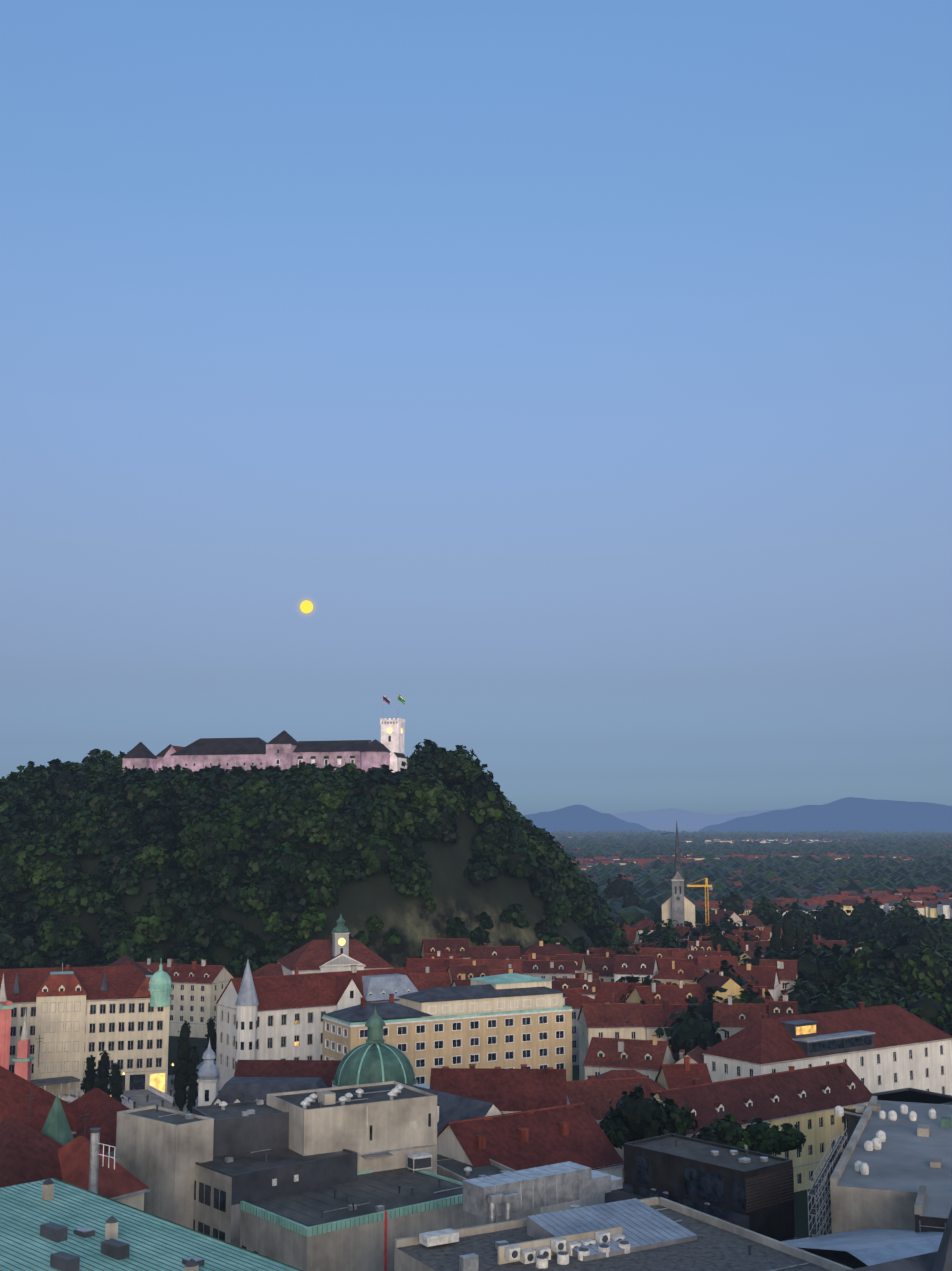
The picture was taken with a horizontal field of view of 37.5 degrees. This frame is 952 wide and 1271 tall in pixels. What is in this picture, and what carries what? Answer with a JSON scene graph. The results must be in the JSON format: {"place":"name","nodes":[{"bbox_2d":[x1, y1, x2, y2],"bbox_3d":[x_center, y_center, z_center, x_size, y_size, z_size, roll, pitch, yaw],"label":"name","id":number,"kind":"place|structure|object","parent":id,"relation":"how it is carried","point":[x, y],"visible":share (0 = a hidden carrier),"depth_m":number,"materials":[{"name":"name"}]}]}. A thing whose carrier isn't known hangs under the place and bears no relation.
{"place":"outdoors","nodes":[
{"label":"outdoors","id":0,"kind":"place"},
{"bbox_2d":[0,1128,302,1270],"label":"copper roof building","id":1,"kind":"structure","parent":0,"point":[52,1224],"depth_m":110.04,"materials":[{"name":"teal metal"}]},
{"bbox_2d":[164,1061,215,1112],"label":"square paving","id":2,"kind":"structure","parent":0,"point":[169,1087],"depth_m":335.16,"materials":[{"name":"stone"}]},
{"bbox_2d":[0,798,593,967],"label":"castle hill","id":3,"kind":"structure","parent":0,"point":[411,920],"depth_m":481.75,"materials":[{"name":"green plant"}]},
{"bbox_2d":[122,694,410,772],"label":"castle","id":4,"kind":"structure","parent":3,"relation":"on","point":[284,749],"depth_m":565.74,"materials":[{"name":"pink stone"}]},
{"bbox_2d":[0,739,631,977],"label":"hill forest trees","id":5,"kind":"object","parent":3,"relation":"on","point":[230,824],"visible":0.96,"depth_m":487.68,"materials":[{"name":"green plant"}]},
{"bbox_2d":[300,600,312,612],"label":"moon","id":6,"kind":"object","parent":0,"point":[306,606],"depth_m":60498.27,"materials":[{"name":"yellow"}]},
{"bbox_2d":[0,0,951,814],"label":"sky","id":7,"kind":"structure","parent":0,"point":[581,370],"materials":[{"name":"blue"}]},
{"bbox_2d":[168,830,951,1238],"bbox_3d":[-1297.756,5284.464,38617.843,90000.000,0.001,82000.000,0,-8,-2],"label":"ground","id":8,"kind":"structure","parent":0,"point":[800,1216],"depth_m":351.42,"materials":[{"name":"grey"}]},
{"bbox_2d":[0,914,572,1113],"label":"buildings","id":9,"kind":"structure","parent":8,"relation":"on","point":[339,1008],"depth_m":322.08,"materials":[{"name":"beige paint"}]},
{"bbox_2d":[0,1035,851,1270],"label":"rooftops","id":10,"kind":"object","parent":8,"relation":"on","point":[557,1161],"depth_m":163.21,"materials":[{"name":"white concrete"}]},
{"bbox_2d":[123,1063,811,1270],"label":"rooftop equipment","id":11,"kind":"object","parent":10,"relation":"on","point":[351,1207],"visible":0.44,"depth_m":168.38,"materials":[{"name":"metal"}]},
{"bbox_2d":[0,821,951,1270],"bbox_3d":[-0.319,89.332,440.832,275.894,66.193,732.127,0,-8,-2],"label":"town buildings","id":12,"kind":"structure","parent":8,"relation":"on","point":[860,1097],"depth_m":244.48,"materials":[{"name":"white concrete"}]},
{"bbox_2d":[137,909,862,1181],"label":"houses","id":13,"kind":"structure","parent":8,"relation":"on","point":[619,1047],"depth_m":389.82,"materials":[{"name":"red tile"}]},
{"bbox_2d":[80,874,951,1203],"bbox_3d":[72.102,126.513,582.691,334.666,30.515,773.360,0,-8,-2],"label":"town trees","id":14,"kind":"object","parent":8,"relation":"on","point":[902,958],"visible":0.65,"depth_m":426.25,"materials":[{"name":"green plant"}]},
{"bbox_2d":[548,830,951,924],"bbox_3d":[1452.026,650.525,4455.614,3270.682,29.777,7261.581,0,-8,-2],"label":"distant plain","id":15,"kind":"structure","parent":8,"relation":"on","point":[812,871],"depth_m":1635.09,"materials":[{"name":"green plant"}]},
{"bbox_2d":[613,807,795,829],"bbox_3d":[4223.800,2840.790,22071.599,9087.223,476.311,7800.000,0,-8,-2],"label":"mountains","id":16,"kind":"structure","parent":0,"point":[663,819],"depth_m":22456.50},
{"bbox_2d":[520,797,951,832],"bbox_3d":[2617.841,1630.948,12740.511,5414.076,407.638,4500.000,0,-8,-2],"label":"mountains","id":17,"kind":"structure","parent":0,"point":[853,814],"depth_m":12560.83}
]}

